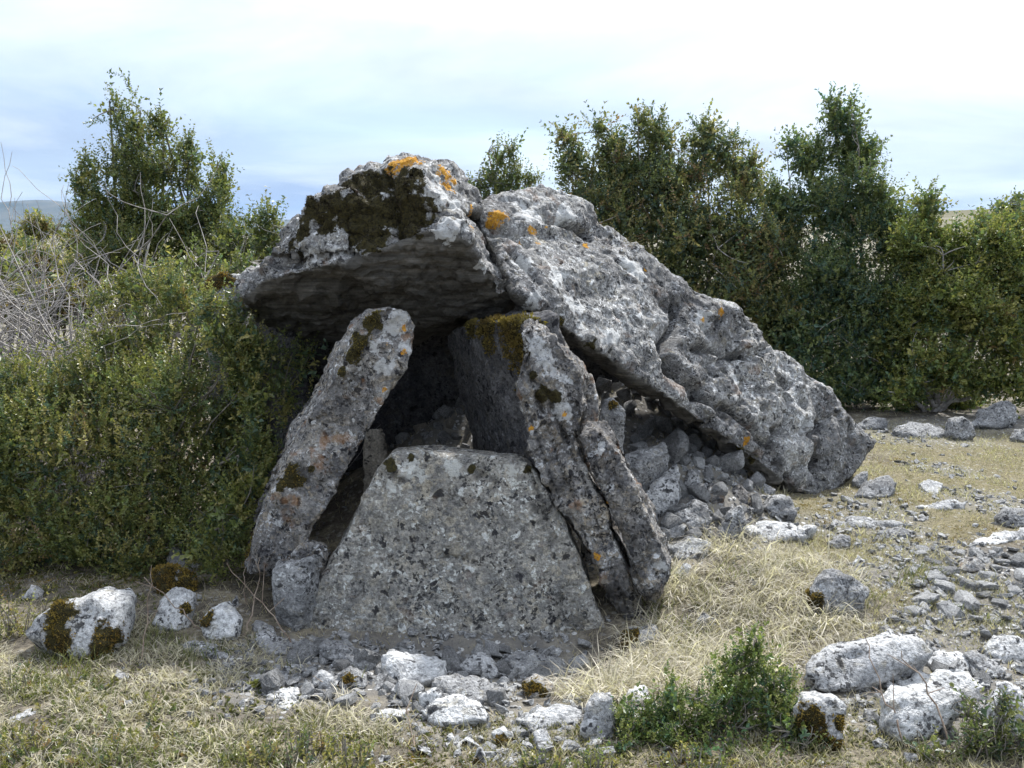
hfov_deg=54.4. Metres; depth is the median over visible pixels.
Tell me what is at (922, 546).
flat stone
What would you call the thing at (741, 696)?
young box plant
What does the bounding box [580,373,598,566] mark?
stone
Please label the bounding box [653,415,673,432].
rubble stone
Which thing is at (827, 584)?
stone
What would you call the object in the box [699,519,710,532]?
rubble stone
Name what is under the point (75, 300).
scrub bush
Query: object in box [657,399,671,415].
rubble stone
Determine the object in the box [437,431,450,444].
rubble stone
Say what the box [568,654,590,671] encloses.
rubble stone
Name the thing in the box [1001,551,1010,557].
flat stone
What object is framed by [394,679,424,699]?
rubble stone
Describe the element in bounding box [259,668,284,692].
rubble stone
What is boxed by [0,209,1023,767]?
ground
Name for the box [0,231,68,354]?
scrub bush
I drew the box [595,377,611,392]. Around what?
rubble stone
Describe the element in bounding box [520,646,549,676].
rubble stone
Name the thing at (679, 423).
rubble stone
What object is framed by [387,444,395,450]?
rubble stone
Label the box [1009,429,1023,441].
stone
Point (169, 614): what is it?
stone
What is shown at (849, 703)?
dry grass
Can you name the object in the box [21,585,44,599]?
stone
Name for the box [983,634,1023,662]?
stone
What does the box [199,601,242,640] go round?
stone
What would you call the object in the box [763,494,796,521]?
block
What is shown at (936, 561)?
flat stone
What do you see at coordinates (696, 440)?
rubble stone
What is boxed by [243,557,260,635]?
dry stalk
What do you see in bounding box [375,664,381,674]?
rubble stone
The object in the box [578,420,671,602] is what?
split slab
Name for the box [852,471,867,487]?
stone
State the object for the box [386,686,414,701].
stone
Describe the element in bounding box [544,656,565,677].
rubble stone
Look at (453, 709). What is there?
stone
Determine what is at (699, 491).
rubble stone
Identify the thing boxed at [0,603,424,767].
dry grass
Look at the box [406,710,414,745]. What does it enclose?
dead twig
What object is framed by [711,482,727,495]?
rubble stone
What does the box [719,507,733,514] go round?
rubble stone
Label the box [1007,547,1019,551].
flat stone
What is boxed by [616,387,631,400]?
rubble stone
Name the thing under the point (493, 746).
stone
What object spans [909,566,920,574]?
flat stone
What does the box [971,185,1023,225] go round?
box shrub
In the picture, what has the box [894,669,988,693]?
flat stone
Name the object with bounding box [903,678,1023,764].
young box plant
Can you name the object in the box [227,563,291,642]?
dry stalk
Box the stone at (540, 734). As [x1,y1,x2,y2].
[533,728,552,744]
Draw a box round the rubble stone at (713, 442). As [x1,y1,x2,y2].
[704,439,716,447]
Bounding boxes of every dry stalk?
[135,577,199,628]
[141,565,162,660]
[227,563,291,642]
[241,563,246,605]
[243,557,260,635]
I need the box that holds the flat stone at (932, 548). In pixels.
[930,545,940,552]
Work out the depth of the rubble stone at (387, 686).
3.54 m
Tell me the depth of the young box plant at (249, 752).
3.01 m
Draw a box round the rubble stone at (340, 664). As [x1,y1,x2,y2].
[332,659,349,669]
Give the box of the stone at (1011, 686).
[984,681,1023,738]
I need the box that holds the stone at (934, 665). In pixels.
[930,659,948,672]
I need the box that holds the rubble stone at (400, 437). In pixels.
[395,432,409,443]
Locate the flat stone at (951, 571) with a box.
[929,563,962,575]
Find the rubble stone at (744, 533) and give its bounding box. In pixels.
[736,523,749,541]
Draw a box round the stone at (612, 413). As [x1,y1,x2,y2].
[599,397,625,524]
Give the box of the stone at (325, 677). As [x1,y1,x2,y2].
[311,670,334,688]
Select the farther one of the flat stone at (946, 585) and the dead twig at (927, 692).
the flat stone at (946, 585)
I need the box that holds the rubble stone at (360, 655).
[352,648,380,666]
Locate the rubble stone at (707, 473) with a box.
[702,468,714,480]
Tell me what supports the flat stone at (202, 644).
on the ground at (330, 533)
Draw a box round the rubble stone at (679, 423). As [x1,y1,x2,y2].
[671,417,683,430]
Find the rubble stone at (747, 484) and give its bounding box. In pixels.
[743,479,752,490]
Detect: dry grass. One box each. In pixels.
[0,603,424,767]
[439,528,1023,767]
[535,514,885,711]
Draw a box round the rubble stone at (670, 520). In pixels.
[660,512,682,528]
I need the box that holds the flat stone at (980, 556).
[972,547,983,562]
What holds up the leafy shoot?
on the ground at (330, 533)
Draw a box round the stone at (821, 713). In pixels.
[793,691,846,750]
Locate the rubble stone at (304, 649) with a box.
[286,636,323,663]
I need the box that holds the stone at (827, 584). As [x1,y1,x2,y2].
[805,568,868,615]
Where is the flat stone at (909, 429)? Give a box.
[892,421,944,438]
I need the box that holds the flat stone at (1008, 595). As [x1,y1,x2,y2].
[1000,593,1012,598]
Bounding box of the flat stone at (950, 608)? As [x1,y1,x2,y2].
[936,600,970,622]
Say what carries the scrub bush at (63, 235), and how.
on the ground at (330, 533)
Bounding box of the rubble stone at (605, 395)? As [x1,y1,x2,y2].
[600,392,609,405]
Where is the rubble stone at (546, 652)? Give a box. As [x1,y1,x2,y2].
[538,648,551,655]
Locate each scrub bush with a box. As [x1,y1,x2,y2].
[0,223,41,290]
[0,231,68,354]
[0,244,53,371]
[11,207,64,283]
[15,259,132,428]
[48,241,130,365]
[51,225,97,327]
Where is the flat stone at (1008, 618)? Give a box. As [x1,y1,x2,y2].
[999,614,1011,620]
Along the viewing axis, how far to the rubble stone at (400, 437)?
5.66 m
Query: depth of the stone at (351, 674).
3.57 m
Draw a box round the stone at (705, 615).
[696,612,714,631]
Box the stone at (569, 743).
[564,739,579,752]
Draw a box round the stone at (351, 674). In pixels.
[337,665,367,688]
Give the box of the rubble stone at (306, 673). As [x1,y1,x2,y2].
[302,669,312,677]
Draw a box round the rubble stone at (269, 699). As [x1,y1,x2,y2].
[265,696,272,704]
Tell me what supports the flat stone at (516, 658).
on the ground at (330, 533)
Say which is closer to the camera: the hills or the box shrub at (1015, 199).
the box shrub at (1015, 199)
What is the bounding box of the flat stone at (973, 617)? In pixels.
[968,615,982,620]
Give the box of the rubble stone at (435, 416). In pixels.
[432,408,440,419]
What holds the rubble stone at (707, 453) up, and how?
on the ground at (330, 533)
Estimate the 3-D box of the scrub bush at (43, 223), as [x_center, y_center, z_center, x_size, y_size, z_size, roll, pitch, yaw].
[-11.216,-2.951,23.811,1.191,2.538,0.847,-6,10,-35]
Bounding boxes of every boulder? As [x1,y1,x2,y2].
[26,586,136,660]
[803,630,932,692]
[879,683,962,741]
[972,401,1017,428]
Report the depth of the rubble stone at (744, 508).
5.08 m
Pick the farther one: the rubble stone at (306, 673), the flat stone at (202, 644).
the flat stone at (202, 644)
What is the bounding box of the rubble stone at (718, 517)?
[712,509,722,523]
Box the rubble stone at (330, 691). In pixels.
[323,686,337,700]
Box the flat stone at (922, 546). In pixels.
[914,545,931,551]
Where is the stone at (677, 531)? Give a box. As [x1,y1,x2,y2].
[660,524,685,539]
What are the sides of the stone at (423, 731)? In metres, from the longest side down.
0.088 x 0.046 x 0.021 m
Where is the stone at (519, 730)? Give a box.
[511,726,525,735]
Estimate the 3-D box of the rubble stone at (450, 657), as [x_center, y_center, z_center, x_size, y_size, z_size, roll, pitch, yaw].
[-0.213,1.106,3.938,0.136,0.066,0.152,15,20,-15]
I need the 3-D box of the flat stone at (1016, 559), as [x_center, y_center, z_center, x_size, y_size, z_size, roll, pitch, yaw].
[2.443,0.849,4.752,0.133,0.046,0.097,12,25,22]
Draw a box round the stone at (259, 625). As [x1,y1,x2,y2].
[251,620,275,633]
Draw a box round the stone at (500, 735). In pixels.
[492,726,512,744]
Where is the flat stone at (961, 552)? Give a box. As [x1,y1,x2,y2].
[952,549,964,555]
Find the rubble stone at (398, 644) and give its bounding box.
[396,642,408,649]
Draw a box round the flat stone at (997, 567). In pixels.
[989,564,1002,570]
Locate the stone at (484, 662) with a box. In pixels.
[460,651,497,678]
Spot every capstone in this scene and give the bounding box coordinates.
[234,152,514,345]
[473,184,876,493]
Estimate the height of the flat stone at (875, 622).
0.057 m
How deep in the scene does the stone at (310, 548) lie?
4.21 m
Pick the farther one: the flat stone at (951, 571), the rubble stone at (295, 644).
the flat stone at (951, 571)
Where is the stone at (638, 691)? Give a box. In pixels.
[625,685,649,705]
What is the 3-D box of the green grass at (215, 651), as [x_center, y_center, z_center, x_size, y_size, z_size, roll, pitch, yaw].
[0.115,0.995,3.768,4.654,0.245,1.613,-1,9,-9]
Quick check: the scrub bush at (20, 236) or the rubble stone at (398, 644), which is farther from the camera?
the scrub bush at (20, 236)
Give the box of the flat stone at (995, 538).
[967,526,1023,545]
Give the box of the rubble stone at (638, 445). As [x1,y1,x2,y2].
[630,441,647,451]
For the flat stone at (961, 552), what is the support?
on the ground at (330, 533)
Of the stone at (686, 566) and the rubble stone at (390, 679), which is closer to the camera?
the rubble stone at (390, 679)
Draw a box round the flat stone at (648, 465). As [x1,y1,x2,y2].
[625,442,668,490]
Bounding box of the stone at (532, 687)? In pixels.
[521,674,553,697]
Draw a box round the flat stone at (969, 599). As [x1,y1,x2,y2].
[953,590,995,611]
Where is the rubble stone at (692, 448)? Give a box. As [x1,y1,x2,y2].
[687,443,696,452]
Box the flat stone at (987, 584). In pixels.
[975,579,997,589]
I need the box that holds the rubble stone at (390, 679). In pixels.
[379,676,396,684]
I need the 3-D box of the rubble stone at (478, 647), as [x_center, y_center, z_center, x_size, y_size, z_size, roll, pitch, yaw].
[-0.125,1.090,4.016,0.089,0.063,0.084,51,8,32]
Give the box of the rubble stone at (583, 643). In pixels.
[578,638,590,647]
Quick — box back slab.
[303,306,619,475]
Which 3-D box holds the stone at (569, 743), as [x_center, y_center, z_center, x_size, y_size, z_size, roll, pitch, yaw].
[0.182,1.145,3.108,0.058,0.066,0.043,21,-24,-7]
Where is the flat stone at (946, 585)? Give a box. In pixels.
[933,578,955,594]
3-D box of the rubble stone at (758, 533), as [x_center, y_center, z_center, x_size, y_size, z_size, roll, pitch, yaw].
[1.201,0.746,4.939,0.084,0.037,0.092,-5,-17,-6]
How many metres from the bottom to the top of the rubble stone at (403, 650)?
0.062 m
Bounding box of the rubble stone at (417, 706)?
[411,701,423,713]
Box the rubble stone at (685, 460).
[678,455,691,465]
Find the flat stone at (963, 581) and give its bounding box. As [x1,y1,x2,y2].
[956,576,982,589]
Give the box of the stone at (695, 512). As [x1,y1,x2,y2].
[673,499,709,530]
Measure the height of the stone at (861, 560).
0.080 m
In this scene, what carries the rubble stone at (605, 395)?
on the ground at (330, 533)
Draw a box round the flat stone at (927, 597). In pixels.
[911,591,939,603]
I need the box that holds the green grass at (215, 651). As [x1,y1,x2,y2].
[0,545,1020,767]
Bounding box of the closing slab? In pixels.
[309,445,605,636]
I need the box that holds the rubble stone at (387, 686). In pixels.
[382,681,394,692]
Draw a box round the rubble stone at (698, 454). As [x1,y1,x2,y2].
[692,451,703,457]
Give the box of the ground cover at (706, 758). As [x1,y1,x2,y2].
[0,531,968,767]
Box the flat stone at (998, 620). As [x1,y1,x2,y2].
[987,614,1002,624]
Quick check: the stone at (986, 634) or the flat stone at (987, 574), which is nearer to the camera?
the stone at (986, 634)
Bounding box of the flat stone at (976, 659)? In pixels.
[962,649,1005,679]
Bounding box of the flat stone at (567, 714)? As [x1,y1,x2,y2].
[516,703,581,728]
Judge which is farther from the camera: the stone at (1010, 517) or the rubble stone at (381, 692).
the stone at (1010, 517)
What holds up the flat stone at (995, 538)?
on the ground at (330, 533)
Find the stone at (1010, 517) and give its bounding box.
[994,506,1023,528]
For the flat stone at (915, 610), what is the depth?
4.15 m
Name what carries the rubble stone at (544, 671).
on the ground at (330, 533)
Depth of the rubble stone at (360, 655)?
3.80 m
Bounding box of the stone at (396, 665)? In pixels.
[380,649,446,686]
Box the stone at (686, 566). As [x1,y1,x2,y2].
[676,563,691,576]
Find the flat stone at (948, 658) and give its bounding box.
[926,650,978,672]
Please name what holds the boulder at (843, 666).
on the ground at (330, 533)
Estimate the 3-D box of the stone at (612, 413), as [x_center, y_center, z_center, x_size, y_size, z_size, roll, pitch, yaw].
[0.487,0.433,4.914,0.138,0.742,0.110,0,9,0]
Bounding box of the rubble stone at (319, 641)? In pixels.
[314,636,325,643]
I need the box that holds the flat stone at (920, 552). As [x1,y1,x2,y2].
[914,549,929,556]
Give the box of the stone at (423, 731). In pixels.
[413,727,428,735]
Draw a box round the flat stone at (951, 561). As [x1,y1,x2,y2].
[939,556,958,565]
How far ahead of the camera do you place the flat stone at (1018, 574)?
4.57 m
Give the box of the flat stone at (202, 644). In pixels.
[180,640,228,659]
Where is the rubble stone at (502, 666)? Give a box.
[495,660,509,674]
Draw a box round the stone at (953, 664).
[948,658,959,668]
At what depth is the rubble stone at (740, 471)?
5.59 m
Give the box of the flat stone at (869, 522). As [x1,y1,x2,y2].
[830,516,912,527]
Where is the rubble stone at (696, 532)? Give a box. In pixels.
[683,527,702,538]
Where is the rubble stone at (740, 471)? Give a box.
[735,469,743,473]
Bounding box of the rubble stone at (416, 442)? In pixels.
[411,439,423,445]
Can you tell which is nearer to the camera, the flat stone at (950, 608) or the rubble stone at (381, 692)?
the rubble stone at (381, 692)
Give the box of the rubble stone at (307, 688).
[300,681,314,696]
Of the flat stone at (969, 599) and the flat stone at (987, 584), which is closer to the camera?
the flat stone at (969, 599)
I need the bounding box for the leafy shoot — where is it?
[0,586,55,641]
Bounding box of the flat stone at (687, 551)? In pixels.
[669,536,712,559]
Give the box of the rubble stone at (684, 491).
[679,479,688,498]
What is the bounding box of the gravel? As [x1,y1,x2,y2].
[14,382,1023,767]
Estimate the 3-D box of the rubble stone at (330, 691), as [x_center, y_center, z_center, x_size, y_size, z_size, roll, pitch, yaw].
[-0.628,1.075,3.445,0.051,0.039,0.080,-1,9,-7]
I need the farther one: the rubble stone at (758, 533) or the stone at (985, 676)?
the rubble stone at (758, 533)
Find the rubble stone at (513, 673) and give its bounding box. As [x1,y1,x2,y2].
[507,666,519,680]
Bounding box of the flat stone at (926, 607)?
[917,599,930,612]
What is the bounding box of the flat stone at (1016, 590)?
[1007,585,1021,594]
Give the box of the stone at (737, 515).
[714,505,745,541]
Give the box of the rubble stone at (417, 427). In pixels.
[410,422,426,433]
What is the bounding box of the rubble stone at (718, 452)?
[708,441,721,456]
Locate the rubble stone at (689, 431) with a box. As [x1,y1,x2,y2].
[686,428,699,435]
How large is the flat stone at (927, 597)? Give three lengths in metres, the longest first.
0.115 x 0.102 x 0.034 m
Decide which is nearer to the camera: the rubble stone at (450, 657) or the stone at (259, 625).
the rubble stone at (450, 657)
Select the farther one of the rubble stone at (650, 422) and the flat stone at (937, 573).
the rubble stone at (650, 422)
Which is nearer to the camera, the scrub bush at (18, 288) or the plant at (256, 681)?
the plant at (256, 681)
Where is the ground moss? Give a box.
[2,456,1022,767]
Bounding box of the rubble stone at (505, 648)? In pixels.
[498,643,510,652]
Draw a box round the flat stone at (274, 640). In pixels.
[255,630,290,655]
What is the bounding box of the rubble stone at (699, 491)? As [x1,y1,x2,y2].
[688,483,710,502]
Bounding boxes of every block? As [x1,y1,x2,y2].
[271,555,319,628]
[363,429,386,492]
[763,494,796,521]
[944,416,975,439]
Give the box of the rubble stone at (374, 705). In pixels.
[370,702,380,709]
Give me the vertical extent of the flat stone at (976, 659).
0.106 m
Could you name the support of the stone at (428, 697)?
on the ground at (330, 533)
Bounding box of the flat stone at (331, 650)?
[318,638,374,669]
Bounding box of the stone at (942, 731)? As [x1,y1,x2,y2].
[939,729,955,739]
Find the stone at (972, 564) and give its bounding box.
[958,557,984,572]
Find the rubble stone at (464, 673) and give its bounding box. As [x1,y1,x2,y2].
[457,671,468,676]
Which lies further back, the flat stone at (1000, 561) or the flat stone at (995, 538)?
the flat stone at (995, 538)
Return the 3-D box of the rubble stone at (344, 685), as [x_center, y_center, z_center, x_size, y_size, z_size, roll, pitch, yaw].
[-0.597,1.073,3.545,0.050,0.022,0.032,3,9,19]
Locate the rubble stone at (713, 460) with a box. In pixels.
[705,455,719,466]
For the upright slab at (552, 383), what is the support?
on the ground at (330, 533)
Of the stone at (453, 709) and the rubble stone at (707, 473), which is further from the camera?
the rubble stone at (707, 473)
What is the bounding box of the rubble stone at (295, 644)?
[292,638,303,647]
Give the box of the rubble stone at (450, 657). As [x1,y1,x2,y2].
[441,646,460,671]
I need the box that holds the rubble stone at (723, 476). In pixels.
[717,473,728,480]
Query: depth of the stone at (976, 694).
3.47 m
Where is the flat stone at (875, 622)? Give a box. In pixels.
[854,615,899,628]
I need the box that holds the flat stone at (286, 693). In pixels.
[265,687,299,709]
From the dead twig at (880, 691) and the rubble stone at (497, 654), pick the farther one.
the rubble stone at (497, 654)
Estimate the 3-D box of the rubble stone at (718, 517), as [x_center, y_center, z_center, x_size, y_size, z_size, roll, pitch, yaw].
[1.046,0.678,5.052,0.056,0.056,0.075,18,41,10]
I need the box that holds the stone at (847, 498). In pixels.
[841,495,853,502]
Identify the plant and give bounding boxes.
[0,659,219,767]
[218,716,377,767]
[246,679,260,687]
[511,737,738,767]
[570,620,844,766]
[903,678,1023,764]
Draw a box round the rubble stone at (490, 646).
[485,640,498,651]
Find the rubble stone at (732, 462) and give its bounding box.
[718,450,747,472]
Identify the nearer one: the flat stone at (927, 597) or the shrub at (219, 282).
the flat stone at (927, 597)
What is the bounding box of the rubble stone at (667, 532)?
[662,528,670,540]
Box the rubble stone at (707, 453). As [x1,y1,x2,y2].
[701,448,712,457]
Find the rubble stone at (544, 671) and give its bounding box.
[528,665,551,678]
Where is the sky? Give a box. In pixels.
[0,0,1023,219]
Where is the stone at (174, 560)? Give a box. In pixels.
[166,546,187,565]
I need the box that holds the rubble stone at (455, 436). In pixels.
[451,432,462,439]
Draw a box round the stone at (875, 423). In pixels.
[858,417,887,429]
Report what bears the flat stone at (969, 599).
on the ground at (330, 533)
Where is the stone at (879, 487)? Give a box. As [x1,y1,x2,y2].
[854,475,896,498]
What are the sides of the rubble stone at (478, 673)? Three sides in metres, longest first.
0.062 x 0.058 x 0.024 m
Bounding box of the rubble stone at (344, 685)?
[339,681,348,689]
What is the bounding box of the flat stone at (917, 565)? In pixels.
[912,563,924,568]
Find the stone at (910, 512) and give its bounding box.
[905,510,918,515]
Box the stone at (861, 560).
[852,555,864,566]
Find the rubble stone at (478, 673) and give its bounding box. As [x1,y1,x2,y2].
[469,669,482,676]
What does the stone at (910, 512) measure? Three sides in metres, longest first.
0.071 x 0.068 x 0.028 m
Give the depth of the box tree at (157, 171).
7.08 m
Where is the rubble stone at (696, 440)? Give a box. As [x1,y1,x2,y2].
[689,434,702,450]
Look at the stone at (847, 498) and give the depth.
5.65 m
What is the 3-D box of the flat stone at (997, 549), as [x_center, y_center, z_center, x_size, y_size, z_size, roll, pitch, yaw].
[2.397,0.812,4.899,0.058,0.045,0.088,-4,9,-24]
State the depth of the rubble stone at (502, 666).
3.90 m
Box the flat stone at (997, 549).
[992,546,1009,552]
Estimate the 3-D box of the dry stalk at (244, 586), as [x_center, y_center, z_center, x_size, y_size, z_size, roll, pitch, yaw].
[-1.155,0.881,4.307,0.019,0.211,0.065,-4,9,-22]
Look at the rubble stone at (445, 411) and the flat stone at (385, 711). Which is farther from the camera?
the rubble stone at (445, 411)
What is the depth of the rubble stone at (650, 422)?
5.65 m
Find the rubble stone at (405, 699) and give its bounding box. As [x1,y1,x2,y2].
[400,695,409,706]
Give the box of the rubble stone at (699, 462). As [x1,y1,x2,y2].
[693,457,704,468]
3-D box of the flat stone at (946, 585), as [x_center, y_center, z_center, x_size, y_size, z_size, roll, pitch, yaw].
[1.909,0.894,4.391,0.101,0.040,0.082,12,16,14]
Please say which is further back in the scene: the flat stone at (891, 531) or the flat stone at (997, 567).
the flat stone at (891, 531)
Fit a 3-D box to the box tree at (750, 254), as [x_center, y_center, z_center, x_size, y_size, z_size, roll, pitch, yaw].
[1.650,-1.325,9.852,2.763,3.033,1.610,0,9,0]
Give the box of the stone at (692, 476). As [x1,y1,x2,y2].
[683,469,702,490]
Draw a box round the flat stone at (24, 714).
[9,708,35,721]
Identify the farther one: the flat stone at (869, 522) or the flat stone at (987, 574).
the flat stone at (869, 522)
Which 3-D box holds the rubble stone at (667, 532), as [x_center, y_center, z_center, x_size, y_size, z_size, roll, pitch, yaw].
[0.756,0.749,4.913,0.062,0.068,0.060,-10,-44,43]
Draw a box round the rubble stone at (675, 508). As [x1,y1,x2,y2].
[669,503,688,512]
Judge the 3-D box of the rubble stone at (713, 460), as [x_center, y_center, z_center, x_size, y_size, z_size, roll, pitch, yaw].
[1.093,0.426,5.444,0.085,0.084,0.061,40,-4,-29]
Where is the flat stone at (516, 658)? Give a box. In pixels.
[502,650,547,678]
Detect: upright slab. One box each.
[243,307,414,573]
[515,315,643,620]
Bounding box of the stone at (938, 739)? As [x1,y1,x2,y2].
[926,737,940,749]
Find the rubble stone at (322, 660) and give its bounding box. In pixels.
[318,654,330,664]
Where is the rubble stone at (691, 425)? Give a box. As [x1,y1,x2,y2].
[687,422,701,434]
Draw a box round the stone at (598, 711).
[580,692,615,739]
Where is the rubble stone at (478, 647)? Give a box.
[471,643,491,656]
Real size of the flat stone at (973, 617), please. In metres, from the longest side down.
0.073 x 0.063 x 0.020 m
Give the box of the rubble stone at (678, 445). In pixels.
[666,426,689,464]
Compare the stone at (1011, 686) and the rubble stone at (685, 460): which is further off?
the rubble stone at (685, 460)
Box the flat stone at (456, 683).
[431,673,509,702]
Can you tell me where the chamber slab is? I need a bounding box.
[448,310,564,473]
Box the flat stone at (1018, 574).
[1013,568,1023,581]
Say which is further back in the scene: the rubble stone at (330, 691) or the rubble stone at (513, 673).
the rubble stone at (513, 673)
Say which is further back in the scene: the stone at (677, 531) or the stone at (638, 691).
the stone at (677, 531)
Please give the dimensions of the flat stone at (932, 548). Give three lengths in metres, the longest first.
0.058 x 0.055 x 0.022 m
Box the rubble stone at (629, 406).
[623,400,638,418]
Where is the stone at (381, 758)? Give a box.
[378,755,392,762]
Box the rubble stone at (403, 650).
[393,644,418,653]
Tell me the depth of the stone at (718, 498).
5.15 m
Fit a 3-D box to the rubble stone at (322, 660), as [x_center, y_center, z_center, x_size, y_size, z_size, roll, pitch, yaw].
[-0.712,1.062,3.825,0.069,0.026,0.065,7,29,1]
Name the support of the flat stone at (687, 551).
on the ground at (330, 533)
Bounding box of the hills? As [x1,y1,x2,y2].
[0,200,815,234]
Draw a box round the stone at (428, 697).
[418,687,443,708]
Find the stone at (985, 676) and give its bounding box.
[974,670,991,687]
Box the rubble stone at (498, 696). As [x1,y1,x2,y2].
[485,688,506,705]
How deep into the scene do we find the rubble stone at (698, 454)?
5.42 m
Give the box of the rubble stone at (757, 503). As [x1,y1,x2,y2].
[751,493,769,515]
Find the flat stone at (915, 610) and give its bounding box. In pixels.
[904,605,922,615]
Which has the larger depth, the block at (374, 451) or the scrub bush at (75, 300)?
the scrub bush at (75, 300)
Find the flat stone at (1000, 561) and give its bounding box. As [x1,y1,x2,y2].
[993,557,1010,563]
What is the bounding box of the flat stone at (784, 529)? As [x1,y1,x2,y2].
[748,520,816,541]
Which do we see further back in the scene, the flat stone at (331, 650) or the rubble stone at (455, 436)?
the rubble stone at (455, 436)
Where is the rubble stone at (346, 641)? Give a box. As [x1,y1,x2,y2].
[342,639,350,645]
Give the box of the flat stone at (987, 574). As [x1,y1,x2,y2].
[978,566,999,579]
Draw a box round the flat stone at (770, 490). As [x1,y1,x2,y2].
[763,484,775,495]
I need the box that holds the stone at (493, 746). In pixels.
[481,741,496,750]
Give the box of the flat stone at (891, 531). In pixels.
[874,527,911,539]
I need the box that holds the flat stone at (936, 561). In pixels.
[920,555,941,564]
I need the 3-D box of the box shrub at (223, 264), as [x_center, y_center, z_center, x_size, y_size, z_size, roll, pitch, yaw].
[-2.029,-0.149,6.514,1.182,1.674,0.580,5,10,28]
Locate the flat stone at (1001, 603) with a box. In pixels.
[991,598,1008,607]
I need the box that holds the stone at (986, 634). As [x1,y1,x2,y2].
[980,629,991,638]
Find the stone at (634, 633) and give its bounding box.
[618,623,660,650]
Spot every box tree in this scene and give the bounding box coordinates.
[51,68,288,451]
[465,127,557,199]
[539,97,820,363]
[749,81,936,412]
[861,173,1023,418]
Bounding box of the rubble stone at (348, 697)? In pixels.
[334,691,358,707]
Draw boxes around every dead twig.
[405,684,416,713]
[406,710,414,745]
[864,635,907,746]
[888,651,953,749]
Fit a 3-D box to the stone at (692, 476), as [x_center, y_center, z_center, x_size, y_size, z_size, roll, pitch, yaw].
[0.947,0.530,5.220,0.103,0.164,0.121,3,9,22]
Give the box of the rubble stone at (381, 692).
[378,689,386,695]
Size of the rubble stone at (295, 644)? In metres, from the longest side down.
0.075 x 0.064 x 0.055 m
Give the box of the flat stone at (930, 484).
[918,479,942,494]
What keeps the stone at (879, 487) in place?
on the ground at (330, 533)
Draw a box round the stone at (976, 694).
[965,688,984,700]
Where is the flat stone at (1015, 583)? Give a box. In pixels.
[1012,581,1023,587]
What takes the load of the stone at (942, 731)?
on the ground at (330, 533)
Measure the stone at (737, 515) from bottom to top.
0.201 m
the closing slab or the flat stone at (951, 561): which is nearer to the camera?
the closing slab
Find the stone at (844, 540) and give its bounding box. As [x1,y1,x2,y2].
[827,534,850,548]
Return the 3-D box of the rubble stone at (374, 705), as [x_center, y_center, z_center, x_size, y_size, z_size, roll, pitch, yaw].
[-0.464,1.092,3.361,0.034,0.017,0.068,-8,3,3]
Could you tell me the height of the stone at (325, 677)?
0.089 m
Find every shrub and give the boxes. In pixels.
[0,144,380,502]
[0,237,330,590]
[111,232,267,472]
[203,271,252,523]
[251,314,315,528]
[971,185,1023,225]
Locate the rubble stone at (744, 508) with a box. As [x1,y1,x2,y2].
[741,505,747,515]
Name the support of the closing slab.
on the ground at (330, 533)
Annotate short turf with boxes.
[763,419,1023,557]
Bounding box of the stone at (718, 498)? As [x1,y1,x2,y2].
[707,483,724,503]
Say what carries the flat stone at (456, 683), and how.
on the ground at (330, 533)
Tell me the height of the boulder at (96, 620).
0.271 m
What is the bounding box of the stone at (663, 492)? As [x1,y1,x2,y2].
[645,464,681,517]
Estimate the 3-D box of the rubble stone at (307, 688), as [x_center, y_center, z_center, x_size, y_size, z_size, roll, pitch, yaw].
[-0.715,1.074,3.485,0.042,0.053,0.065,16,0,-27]
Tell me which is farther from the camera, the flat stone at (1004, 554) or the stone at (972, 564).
the flat stone at (1004, 554)
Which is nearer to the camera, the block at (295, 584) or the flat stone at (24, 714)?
the flat stone at (24, 714)
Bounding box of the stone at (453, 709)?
[421,694,489,727]
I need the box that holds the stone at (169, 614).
[152,587,196,631]
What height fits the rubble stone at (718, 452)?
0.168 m
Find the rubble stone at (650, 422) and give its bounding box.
[644,416,656,430]
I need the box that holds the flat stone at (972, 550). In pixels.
[969,546,990,556]
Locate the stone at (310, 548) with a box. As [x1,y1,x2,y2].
[288,540,328,576]
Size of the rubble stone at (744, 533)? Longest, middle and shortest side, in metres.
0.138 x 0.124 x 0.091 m
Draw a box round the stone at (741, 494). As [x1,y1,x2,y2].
[732,485,751,506]
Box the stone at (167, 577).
[151,562,198,593]
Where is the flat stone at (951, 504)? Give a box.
[915,499,965,509]
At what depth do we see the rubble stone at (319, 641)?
3.98 m
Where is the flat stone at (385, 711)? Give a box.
[373,708,405,717]
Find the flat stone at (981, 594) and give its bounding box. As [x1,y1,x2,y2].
[975,590,990,597]
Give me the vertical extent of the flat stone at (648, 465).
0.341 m
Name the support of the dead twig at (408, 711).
on the ground at (330, 533)
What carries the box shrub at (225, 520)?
on the ground at (330, 533)
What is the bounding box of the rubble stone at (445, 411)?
[438,405,454,417]
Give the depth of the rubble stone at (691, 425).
5.88 m
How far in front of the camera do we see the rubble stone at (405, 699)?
3.41 m
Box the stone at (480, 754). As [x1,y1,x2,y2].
[472,747,486,765]
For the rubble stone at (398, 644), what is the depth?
4.03 m
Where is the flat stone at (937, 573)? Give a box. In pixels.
[924,569,946,584]
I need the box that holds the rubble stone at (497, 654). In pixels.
[490,650,501,657]
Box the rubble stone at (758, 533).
[749,530,760,537]
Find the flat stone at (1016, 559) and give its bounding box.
[1008,552,1023,567]
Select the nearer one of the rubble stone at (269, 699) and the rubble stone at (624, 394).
the rubble stone at (269, 699)
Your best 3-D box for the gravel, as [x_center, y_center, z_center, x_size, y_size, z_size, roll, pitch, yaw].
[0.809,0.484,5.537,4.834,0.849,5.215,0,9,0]
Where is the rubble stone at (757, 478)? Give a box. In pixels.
[749,471,765,487]
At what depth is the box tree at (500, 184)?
11.18 m

